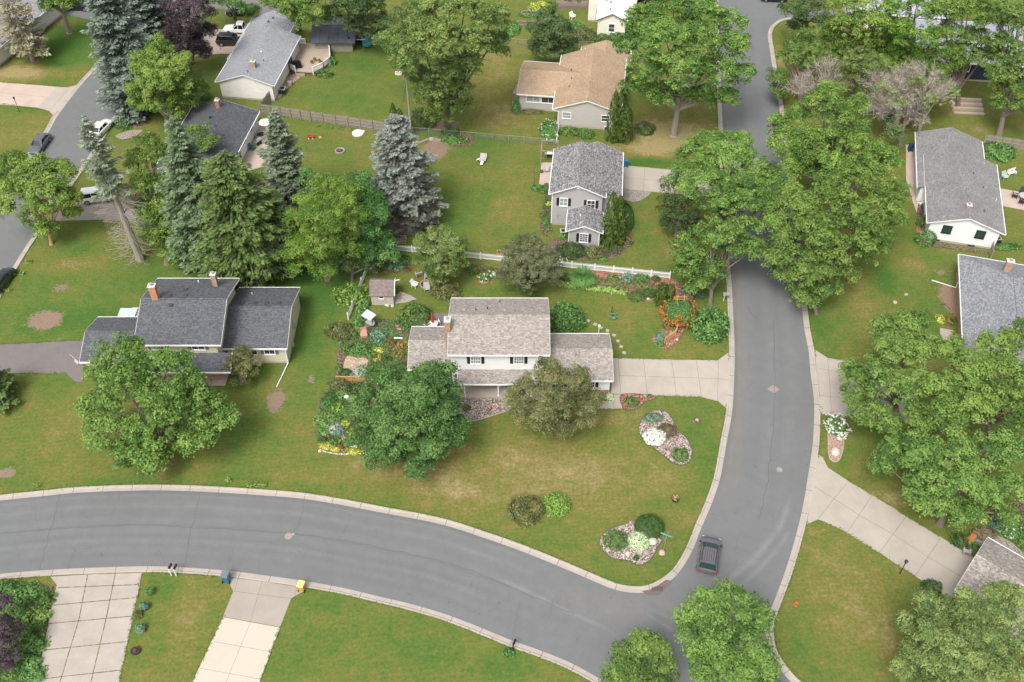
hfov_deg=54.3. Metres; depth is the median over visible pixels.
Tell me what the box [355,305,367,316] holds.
shrub
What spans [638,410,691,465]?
planting bed
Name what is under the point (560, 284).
hosta
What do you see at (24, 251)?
kerb
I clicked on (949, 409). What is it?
tree
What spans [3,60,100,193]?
kerb
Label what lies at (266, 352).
window
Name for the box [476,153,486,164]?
lawn seat
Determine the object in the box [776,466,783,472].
manhole cover
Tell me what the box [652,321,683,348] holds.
planting bed
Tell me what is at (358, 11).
tree
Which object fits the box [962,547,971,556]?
garden chair
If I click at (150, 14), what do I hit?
spruce
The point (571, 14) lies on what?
garden chair
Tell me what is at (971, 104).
timber steps
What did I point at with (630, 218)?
arborvitae
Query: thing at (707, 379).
driveway
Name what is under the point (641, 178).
driveway
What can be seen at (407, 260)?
shrub
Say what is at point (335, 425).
shrub
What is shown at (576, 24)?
shrub
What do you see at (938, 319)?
shrub
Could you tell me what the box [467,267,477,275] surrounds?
perennial
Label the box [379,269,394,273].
shrub
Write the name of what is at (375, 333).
shrub
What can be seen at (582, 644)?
road
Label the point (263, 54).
house
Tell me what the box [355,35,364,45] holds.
utility trailer
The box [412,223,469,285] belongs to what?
tree
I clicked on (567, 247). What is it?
shrub
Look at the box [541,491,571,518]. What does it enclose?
shrub
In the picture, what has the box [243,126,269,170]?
patio
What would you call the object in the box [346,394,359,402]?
shrub
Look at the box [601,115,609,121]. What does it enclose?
window
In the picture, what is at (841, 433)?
shrub
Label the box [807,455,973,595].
driveway
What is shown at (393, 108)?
arborvitae
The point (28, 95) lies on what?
driveway
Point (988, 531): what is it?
shrub
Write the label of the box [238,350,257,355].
window
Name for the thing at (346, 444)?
shrub
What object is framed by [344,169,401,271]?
tree
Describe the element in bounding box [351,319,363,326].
shrub
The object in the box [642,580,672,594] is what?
storm drain
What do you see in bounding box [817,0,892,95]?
tree
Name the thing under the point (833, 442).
planting bed
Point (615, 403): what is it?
walkway
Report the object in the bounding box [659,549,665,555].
boulder
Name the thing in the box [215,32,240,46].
parked car
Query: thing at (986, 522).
shrub
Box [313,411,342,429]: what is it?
shrub
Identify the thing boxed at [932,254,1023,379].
house
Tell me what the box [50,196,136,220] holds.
driveway
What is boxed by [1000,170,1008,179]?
garden chair
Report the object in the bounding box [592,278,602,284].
shrub
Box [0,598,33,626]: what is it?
shrub
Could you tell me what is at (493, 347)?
house
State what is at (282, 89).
air conditioner
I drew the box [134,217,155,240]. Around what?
shrub
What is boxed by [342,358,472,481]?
tree
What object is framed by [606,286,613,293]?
hosta
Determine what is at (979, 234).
window
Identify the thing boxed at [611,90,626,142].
arborvitae
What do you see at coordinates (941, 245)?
planting bed
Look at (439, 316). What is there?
patio
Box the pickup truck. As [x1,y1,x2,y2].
[223,21,247,32]
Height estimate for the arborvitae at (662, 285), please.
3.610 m
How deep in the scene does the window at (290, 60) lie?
160.21 m
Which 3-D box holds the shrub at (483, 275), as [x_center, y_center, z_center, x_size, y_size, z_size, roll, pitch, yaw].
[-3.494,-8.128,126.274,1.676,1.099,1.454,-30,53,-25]
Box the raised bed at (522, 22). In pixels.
[517,21,545,24]
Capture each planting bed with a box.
[0,582,53,681]
[116,130,141,138]
[275,74,299,99]
[290,64,330,74]
[317,379,399,452]
[336,319,409,378]
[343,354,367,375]
[371,255,408,273]
[449,134,474,145]
[451,398,554,420]
[540,183,551,235]
[549,230,630,260]
[552,270,672,301]
[599,520,661,564]
[620,393,655,410]
[622,188,650,201]
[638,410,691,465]
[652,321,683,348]
[660,279,693,326]
[827,410,843,461]
[915,204,923,218]
[916,220,932,243]
[930,241,988,252]
[958,530,1023,557]
[978,502,1023,543]
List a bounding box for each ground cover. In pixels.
[0,581,51,681]
[318,380,399,449]
[339,318,411,375]
[373,255,406,270]
[541,187,550,229]
[556,243,623,256]
[556,277,657,294]
[983,513,1023,542]
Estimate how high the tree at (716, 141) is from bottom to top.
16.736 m
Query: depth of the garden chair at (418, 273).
126.53 m
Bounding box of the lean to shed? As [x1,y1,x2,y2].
[513,84,519,101]
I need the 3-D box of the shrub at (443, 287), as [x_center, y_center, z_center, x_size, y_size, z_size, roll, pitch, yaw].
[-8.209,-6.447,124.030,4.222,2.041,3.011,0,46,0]
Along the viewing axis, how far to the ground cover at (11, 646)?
93.26 m
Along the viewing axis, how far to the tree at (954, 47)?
143.40 m
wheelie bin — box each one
[220,570,230,583]
[296,580,305,592]
[623,159,628,167]
[908,143,914,151]
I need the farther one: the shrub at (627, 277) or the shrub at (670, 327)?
the shrub at (627, 277)
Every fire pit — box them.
[335,147,344,153]
[419,279,431,288]
[478,277,489,283]
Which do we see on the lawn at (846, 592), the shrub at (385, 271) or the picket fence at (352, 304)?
the picket fence at (352, 304)
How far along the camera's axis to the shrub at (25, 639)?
92.38 m
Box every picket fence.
[347,268,366,319]
[393,245,670,278]
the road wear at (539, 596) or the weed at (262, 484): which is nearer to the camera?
the road wear at (539, 596)
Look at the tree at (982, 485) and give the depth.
96.01 m
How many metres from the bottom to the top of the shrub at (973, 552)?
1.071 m
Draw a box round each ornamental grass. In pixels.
[567,264,597,287]
[608,313,616,318]
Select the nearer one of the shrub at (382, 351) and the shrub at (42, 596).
the shrub at (42, 596)
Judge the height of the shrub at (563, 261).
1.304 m
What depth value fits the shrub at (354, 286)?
122.95 m
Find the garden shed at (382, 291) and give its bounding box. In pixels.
[369,278,399,304]
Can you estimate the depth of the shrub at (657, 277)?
126.21 m
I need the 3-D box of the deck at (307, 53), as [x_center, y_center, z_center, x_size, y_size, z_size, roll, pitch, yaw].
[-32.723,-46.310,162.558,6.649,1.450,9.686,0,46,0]
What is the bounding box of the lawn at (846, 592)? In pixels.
[0,0,1023,681]
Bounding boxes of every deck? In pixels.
[289,38,330,76]
[556,0,587,8]
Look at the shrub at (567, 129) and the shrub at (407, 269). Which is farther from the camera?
the shrub at (567, 129)
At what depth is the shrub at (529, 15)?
172.75 m
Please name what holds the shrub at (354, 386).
on the planting bed at (347, 402)
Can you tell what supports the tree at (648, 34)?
on the lawn at (846, 592)
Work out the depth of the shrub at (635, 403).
111.86 m
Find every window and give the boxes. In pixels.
[192,347,205,350]
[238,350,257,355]
[264,350,275,354]
[288,56,291,71]
[470,357,480,364]
[513,357,523,364]
[526,96,539,102]
[541,97,553,103]
[559,198,567,206]
[562,112,570,118]
[579,233,587,242]
[587,200,595,207]
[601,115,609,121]
[608,23,614,32]
[940,225,952,233]
[974,230,986,239]
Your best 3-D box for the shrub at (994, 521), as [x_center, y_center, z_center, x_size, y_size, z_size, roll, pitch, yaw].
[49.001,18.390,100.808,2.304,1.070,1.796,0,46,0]
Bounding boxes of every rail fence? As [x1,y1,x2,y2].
[335,376,372,381]
[664,321,677,342]
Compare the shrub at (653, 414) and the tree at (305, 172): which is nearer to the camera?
the shrub at (653, 414)
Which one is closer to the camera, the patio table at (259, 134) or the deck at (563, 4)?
the patio table at (259, 134)
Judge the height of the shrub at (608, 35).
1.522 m
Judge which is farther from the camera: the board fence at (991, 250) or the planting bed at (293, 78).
the planting bed at (293, 78)
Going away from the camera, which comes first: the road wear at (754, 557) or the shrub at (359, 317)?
the road wear at (754, 557)
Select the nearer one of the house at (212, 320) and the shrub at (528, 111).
the house at (212, 320)
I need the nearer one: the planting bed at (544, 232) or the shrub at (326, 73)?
the planting bed at (544, 232)
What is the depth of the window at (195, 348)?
112.08 m
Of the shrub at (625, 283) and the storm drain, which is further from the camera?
the shrub at (625, 283)
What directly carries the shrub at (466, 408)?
on the planting bed at (478, 410)
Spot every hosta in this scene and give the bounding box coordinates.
[557,280,565,286]
[562,281,572,287]
[591,285,599,291]
[598,286,607,292]
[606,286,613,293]
[613,287,620,293]
[619,288,627,294]
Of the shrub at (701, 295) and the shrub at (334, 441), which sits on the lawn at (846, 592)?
the shrub at (701, 295)
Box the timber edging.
[418,137,440,144]
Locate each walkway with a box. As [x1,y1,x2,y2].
[598,394,621,408]
[906,145,917,211]
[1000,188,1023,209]
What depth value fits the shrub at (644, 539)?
99.12 m
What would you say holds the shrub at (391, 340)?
on the planting bed at (341, 356)
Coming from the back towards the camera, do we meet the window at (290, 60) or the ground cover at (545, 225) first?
the window at (290, 60)
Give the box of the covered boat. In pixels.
[362,36,374,50]
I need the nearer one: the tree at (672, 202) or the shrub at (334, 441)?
the shrub at (334, 441)
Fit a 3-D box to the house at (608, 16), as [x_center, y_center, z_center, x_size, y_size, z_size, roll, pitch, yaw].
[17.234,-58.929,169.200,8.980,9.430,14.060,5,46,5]
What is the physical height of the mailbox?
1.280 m
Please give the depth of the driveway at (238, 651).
91.67 m
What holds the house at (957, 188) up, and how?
on the lawn at (846, 592)
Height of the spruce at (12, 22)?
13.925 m
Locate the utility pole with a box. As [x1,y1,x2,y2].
[399,68,411,133]
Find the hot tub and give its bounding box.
[117,308,137,316]
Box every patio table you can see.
[255,131,265,139]
[428,320,437,325]
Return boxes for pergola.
[540,140,558,164]
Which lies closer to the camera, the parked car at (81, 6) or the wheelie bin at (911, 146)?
the wheelie bin at (911, 146)
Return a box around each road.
[0,0,195,269]
[0,0,841,681]
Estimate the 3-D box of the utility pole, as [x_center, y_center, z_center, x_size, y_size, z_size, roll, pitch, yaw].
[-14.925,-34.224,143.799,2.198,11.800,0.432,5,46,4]
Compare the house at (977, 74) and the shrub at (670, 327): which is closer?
the shrub at (670, 327)
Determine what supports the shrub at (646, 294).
on the planting bed at (601, 274)
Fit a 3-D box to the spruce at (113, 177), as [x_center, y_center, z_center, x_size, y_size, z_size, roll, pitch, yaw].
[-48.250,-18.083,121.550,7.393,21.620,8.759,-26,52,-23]
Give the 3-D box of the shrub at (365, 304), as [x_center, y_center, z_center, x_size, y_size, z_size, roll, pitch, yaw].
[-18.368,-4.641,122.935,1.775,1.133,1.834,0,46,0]
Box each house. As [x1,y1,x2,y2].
[0,0,61,65]
[79,271,300,386]
[157,97,259,175]
[214,10,300,100]
[407,298,613,397]
[517,40,631,129]
[548,141,623,245]
[588,0,636,38]
[843,0,947,30]
[903,18,1023,82]
[914,127,1005,248]
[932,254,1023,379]
[954,537,1023,638]
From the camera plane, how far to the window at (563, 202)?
131.27 m
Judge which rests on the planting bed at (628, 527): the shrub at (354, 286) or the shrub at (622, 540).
the shrub at (622, 540)
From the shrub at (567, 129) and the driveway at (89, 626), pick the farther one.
the shrub at (567, 129)
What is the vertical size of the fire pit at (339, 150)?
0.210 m
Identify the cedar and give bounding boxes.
[184,149,309,292]
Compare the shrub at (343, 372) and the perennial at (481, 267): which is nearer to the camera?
the shrub at (343, 372)
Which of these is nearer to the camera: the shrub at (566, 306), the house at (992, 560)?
the house at (992, 560)
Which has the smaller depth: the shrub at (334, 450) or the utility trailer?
the shrub at (334, 450)
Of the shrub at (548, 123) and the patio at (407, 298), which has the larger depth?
the shrub at (548, 123)
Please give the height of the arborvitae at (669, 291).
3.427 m
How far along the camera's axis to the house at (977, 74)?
158.76 m
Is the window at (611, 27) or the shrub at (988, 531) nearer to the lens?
the shrub at (988, 531)
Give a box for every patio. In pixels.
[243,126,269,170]
[394,292,415,303]
[412,312,448,325]
[539,163,551,184]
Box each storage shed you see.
[310,16,357,51]
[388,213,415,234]
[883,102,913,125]
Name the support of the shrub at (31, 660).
on the planting bed at (43, 632)
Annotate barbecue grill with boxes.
[254,137,262,145]
[291,60,301,68]
[545,152,552,158]
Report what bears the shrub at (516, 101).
on the lawn at (846, 592)
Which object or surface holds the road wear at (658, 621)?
on the road at (582, 644)
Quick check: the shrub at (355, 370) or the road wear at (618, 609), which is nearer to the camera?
the road wear at (618, 609)
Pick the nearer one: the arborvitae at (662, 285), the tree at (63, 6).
the arborvitae at (662, 285)
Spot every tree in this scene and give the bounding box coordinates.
[0,149,84,245]
[0,592,26,673]
[36,0,85,33]
[72,330,242,478]
[122,129,183,265]
[123,32,209,131]
[158,0,218,64]
[184,120,220,152]
[192,225,285,280]
[205,0,262,20]
[258,0,332,31]
[262,208,297,277]
[267,167,315,222]
[278,168,373,281]
[319,0,395,42]
[334,248,378,281]
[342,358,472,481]
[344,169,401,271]
[371,0,512,127]
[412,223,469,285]
[493,232,564,297]
[502,355,605,439]
[524,4,578,59]
[598,626,679,681]
[611,0,758,137]
[655,171,702,235]
[664,127,787,269]
[665,197,771,305]
[670,577,782,681]
[760,160,844,315]
[764,78,872,213]
[765,27,842,102]
[777,0,830,32]
[777,121,904,220]
[778,159,913,296]
[782,51,853,105]
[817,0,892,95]
[834,45,890,113]
[835,307,943,433]
[857,58,960,131]
[866,423,1023,530]
[867,0,946,96]
[871,74,942,124]
[877,66,934,145]
[887,578,1023,681]
[901,316,1023,455]
[914,0,1010,106]
[979,0,1023,139]
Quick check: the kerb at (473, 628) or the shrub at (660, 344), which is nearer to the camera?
the kerb at (473, 628)
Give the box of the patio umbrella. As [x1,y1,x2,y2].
[258,118,268,125]
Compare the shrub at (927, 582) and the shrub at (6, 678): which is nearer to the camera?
the shrub at (6, 678)
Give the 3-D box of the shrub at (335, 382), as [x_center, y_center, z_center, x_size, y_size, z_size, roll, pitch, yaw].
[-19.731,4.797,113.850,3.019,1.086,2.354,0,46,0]
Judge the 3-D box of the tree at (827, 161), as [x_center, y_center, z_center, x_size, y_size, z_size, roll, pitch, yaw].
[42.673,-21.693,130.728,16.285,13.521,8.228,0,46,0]
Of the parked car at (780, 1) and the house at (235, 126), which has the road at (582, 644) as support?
the parked car at (780, 1)
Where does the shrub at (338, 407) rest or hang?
on the planting bed at (347, 402)
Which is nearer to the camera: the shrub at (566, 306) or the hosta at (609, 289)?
the shrub at (566, 306)
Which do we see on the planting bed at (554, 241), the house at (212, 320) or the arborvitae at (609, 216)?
the arborvitae at (609, 216)
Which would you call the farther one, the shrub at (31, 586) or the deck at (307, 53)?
the deck at (307, 53)
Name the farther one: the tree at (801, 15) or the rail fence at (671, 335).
the tree at (801, 15)
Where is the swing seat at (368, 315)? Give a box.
[361,309,377,330]
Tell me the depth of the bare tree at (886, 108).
142.66 m
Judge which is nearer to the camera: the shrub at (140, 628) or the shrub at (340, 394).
the shrub at (140, 628)
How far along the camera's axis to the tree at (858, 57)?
143.81 m
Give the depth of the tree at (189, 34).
150.75 m
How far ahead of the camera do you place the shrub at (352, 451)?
107.44 m
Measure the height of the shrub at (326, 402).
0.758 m
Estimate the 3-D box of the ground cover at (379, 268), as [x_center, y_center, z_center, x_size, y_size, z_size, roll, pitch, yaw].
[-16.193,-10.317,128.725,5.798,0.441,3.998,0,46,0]
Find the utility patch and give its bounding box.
[768,385,779,392]
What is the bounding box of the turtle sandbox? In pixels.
[352,129,364,136]
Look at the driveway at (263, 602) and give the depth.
95.26 m
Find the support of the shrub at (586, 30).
on the lawn at (846, 592)
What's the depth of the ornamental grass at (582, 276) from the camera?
124.79 m
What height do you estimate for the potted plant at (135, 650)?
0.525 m
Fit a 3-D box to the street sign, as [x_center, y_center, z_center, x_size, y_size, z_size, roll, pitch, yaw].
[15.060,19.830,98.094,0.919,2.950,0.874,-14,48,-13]
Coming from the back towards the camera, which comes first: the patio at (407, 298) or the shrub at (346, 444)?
the patio at (407, 298)
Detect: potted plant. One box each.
[130,646,139,654]
[671,494,678,502]
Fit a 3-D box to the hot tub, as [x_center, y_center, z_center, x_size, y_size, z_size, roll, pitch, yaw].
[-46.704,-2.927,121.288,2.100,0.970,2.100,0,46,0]
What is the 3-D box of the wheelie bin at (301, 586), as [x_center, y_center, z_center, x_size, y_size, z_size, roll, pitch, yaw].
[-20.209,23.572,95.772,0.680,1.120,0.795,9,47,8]
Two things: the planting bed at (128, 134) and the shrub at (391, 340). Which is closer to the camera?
the shrub at (391, 340)
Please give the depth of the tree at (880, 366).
102.36 m
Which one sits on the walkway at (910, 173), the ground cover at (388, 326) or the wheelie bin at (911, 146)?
the wheelie bin at (911, 146)
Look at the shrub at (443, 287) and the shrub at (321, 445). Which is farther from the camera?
the shrub at (443, 287)
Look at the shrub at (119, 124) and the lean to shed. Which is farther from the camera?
the lean to shed
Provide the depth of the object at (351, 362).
116.66 m
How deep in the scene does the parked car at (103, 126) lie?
148.19 m
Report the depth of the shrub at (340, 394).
112.68 m
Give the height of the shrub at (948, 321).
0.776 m
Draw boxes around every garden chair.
[247,142,255,150]
[410,278,418,288]
[415,270,422,277]
[423,281,429,291]
[544,164,548,172]
[569,11,575,17]
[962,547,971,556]
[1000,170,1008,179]
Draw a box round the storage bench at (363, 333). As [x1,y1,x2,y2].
[359,327,367,338]
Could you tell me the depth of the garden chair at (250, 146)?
145.57 m
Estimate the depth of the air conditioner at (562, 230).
132.12 m
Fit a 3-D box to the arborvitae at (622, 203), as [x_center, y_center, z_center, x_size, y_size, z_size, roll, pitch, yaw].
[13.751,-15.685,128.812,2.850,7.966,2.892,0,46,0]
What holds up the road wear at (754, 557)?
on the road at (582, 644)
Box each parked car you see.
[0,267,15,292]
[28,133,51,153]
[67,0,86,11]
[79,187,115,204]
[89,118,113,138]
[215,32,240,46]
[225,6,249,16]
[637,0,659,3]
[696,535,722,574]
[762,0,787,2]
[789,234,803,257]
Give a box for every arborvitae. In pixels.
[388,102,396,117]
[600,190,620,249]
[604,89,621,143]
[607,195,628,248]
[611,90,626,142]
[615,104,634,145]
[620,201,634,232]
[654,282,671,306]
[660,283,675,300]
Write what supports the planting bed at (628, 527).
on the lawn at (846, 592)
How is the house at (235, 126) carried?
on the lawn at (846, 592)
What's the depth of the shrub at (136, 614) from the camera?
93.84 m
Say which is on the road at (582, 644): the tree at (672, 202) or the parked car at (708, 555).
the parked car at (708, 555)
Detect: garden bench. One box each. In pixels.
[966,530,976,544]
[1007,167,1016,174]
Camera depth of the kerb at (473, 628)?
96.23 m
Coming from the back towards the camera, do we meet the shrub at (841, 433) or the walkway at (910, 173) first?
the walkway at (910, 173)
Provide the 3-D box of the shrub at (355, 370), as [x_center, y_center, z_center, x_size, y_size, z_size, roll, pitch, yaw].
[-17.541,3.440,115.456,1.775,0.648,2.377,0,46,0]
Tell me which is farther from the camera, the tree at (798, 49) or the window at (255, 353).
the tree at (798, 49)
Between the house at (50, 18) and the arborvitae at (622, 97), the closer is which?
the arborvitae at (622, 97)
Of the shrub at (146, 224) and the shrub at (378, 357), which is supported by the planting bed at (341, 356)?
the shrub at (378, 357)
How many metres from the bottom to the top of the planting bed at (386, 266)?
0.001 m
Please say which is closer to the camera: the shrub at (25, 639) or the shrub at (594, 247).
the shrub at (25, 639)
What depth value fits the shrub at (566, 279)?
125.90 m
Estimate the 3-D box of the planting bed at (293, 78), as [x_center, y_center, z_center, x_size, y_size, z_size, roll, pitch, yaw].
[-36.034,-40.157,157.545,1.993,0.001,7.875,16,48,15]
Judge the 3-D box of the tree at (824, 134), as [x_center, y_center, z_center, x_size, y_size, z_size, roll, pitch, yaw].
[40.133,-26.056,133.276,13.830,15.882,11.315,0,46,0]
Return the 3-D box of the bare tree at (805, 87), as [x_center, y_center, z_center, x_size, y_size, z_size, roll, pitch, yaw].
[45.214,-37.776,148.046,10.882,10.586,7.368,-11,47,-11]
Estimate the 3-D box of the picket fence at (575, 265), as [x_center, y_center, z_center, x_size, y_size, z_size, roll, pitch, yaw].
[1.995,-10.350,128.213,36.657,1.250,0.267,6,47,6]
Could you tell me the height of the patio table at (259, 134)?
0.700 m
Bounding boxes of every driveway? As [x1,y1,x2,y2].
[0,82,55,107]
[0,340,82,381]
[36,573,141,681]
[38,85,75,114]
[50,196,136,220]
[66,10,99,20]
[176,29,241,55]
[193,617,279,681]
[197,0,279,13]
[223,578,305,626]
[611,353,728,407]
[623,166,720,195]
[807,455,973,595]
[815,350,914,423]
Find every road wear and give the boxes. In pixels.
[0,491,556,636]
[488,572,610,632]
[530,573,764,630]
[643,610,675,632]
[644,604,679,623]
[710,493,796,591]
[711,0,810,536]
[728,528,792,594]
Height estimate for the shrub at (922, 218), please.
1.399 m
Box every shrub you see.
[0,577,25,604]
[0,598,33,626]
[0,661,28,681]
[5,649,42,678]
[12,580,43,605]
[13,620,44,647]
[21,605,52,627]
[22,634,51,653]
[22,665,47,681]
[31,591,57,605]
[114,117,132,130]
[123,187,142,208]
[132,610,142,619]
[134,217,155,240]
[135,623,145,633]
[138,601,149,610]
[144,587,154,595]
[157,240,202,266]
[192,89,210,104]
[223,343,262,387]
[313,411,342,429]
[315,68,334,78]
[317,426,331,435]
[317,436,327,441]
[317,441,333,450]
[320,400,333,408]
[323,320,359,343]
[323,391,340,402]
[327,56,336,66]
[327,377,351,390]
[327,422,345,434]
[328,435,342,446]
[328,444,343,451]
[329,281,370,307]
[331,402,348,416]
[333,429,346,436]
[335,363,342,368]
[335,390,348,399]
[338,368,351,375]
[339,420,351,427]
[341,341,374,357]
[341,437,356,447]
[344,446,362,455]
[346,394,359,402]
[347,382,372,399]
[349,325,360,336]
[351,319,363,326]
[352,312,365,322]
[353,364,365,378]
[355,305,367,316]
[357,299,369,310]
[364,350,377,358]
[368,329,387,342]
[372,354,381,361]
[374,347,384,353]
[377,340,386,346]
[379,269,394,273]
[381,355,392,362]
[382,253,410,264]
[382,263,405,271]
[385,338,395,347]
[392,349,406,358]
[396,300,435,330]
[396,341,407,349]
[397,361,407,369]
[398,266,411,271]
[407,106,436,130]
[429,281,461,301]
[439,126,460,135]
[442,134,460,144]
[456,137,469,143]
[462,404,470,410]
[477,273,490,281]
[499,20,521,36]
[501,647,514,659]
[505,494,546,528]
[510,99,520,113]
[518,11,536,18]
[519,108,544,114]
[527,1,551,11]
[529,184,541,191]
[537,119,559,142]
[537,184,548,193]
[540,218,550,224]
[541,1,558,9]
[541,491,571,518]
[549,300,586,332]
[555,241,586,260]
[557,256,567,267]
[558,233,566,239]
[559,125,579,137]
[559,272,571,281]
[568,26,600,43]
[569,20,585,32]
[576,127,595,139]
[584,244,604,260]
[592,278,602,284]
[593,33,610,40]
[598,279,608,284]
[599,257,609,261]
[602,529,628,550]
[605,392,613,402]
[606,273,617,280]
[606,280,614,286]
[607,32,618,41]
[614,281,622,287]
[619,271,633,282]
[620,281,630,287]
[622,236,633,247]
[625,395,639,408]
[625,531,649,550]
[627,290,645,302]
[629,282,637,288]
[632,273,650,283]
[634,121,655,135]
[634,513,664,538]
[636,282,645,288]
[642,427,665,445]
[643,283,653,289]
[643,287,654,298]
[643,412,662,423]
[650,275,660,280]
[653,341,663,348]
[654,331,667,342]
[656,423,677,438]
[662,323,678,330]
[670,447,689,462]
[688,305,729,345]
[696,292,707,298]
[823,412,851,439]
[914,229,936,247]
[915,215,925,229]
[920,578,942,596]
[935,314,945,323]
[940,316,956,325]
[948,532,969,549]
[966,541,980,556]
[970,525,997,540]
[980,515,991,525]
[983,139,1016,162]
[984,516,1005,531]
[994,242,1023,250]
[996,523,1023,541]
[1012,534,1023,547]
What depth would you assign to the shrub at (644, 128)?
148.38 m
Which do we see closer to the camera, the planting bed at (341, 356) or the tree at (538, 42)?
the planting bed at (341, 356)
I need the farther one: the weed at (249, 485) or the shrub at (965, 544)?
the weed at (249, 485)
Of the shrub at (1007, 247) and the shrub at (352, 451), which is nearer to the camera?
the shrub at (352, 451)
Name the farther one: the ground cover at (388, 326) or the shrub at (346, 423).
the ground cover at (388, 326)
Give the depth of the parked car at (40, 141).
145.24 m
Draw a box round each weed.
[246,482,252,487]
[253,481,261,486]
[260,482,267,487]
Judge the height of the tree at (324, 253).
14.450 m
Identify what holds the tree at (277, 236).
on the lawn at (846, 592)
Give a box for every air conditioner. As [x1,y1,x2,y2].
[278,86,286,93]
[560,228,565,235]
[996,236,1001,243]
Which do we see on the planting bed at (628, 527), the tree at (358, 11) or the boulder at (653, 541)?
the boulder at (653, 541)
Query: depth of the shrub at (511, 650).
91.28 m
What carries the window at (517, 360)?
in the house at (493, 347)
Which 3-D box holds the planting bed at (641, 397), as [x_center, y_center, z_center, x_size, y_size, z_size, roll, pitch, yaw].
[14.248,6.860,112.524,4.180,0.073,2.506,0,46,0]
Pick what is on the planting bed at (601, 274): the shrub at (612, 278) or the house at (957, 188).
the shrub at (612, 278)
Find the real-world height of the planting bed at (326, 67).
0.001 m
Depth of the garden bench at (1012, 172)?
141.46 m
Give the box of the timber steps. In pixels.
[949,97,984,114]
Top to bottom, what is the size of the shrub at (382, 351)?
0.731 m
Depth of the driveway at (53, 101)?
155.13 m
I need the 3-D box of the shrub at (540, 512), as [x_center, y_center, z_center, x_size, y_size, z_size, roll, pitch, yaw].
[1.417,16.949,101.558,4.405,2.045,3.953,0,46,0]
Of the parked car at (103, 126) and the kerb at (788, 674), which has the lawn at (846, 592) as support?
the kerb at (788, 674)
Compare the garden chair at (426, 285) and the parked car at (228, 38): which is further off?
the parked car at (228, 38)
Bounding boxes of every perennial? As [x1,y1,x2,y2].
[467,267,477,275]
[477,265,487,272]
[484,267,495,273]
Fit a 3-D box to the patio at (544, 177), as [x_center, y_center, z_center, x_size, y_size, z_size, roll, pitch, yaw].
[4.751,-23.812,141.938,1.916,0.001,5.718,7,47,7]
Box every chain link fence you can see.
[412,127,555,145]
[511,38,593,47]
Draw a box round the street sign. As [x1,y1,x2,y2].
[661,532,672,549]
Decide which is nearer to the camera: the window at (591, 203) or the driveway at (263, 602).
the driveway at (263, 602)
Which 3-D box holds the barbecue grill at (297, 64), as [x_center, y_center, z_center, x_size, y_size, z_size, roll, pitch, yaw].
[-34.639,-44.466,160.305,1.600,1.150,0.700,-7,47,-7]
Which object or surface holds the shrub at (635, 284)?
on the planting bed at (601, 274)
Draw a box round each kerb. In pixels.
[0,0,734,592]
[0,20,187,297]
[0,566,600,681]
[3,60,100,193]
[766,17,819,681]
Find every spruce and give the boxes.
[0,0,50,61]
[0,364,19,414]
[77,115,158,268]
[80,0,162,124]
[123,0,180,60]
[154,115,215,276]
[254,108,326,235]
[368,113,449,242]
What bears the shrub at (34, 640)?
on the planting bed at (43, 632)
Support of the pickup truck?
on the driveway at (224, 49)
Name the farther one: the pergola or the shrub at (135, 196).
the pergola
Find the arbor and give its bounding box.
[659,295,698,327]
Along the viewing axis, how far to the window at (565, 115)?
148.48 m
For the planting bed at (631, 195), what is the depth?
138.42 m
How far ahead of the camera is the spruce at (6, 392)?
111.37 m
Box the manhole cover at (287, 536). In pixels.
[283,532,293,540]
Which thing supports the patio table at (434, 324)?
on the patio at (439, 316)
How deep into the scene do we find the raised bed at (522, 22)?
171.56 m
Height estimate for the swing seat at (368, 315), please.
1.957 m
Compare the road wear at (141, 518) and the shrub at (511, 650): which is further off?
the road wear at (141, 518)
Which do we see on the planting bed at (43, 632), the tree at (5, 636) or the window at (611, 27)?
the tree at (5, 636)
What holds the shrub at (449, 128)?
on the planting bed at (471, 141)
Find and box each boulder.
[643,549,650,555]
[648,537,657,544]
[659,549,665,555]
[831,448,840,455]
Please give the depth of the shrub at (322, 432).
109.10 m
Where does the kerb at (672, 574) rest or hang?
on the lawn at (846, 592)
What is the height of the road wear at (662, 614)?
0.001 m
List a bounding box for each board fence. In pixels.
[258,103,409,130]
[259,91,270,113]
[983,134,1023,150]
[989,241,994,258]
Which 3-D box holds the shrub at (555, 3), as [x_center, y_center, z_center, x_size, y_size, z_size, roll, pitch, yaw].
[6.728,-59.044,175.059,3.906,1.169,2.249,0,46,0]
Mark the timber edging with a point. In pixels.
(429, 139)
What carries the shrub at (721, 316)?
on the lawn at (846, 592)
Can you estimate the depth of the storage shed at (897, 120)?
149.31 m
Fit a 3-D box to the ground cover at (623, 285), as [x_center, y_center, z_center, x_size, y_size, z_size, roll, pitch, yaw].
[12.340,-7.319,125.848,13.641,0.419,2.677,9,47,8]
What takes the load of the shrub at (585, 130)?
on the lawn at (846, 592)
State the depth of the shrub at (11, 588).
95.65 m
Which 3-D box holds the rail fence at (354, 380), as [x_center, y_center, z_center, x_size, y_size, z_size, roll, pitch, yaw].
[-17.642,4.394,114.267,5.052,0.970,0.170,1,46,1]

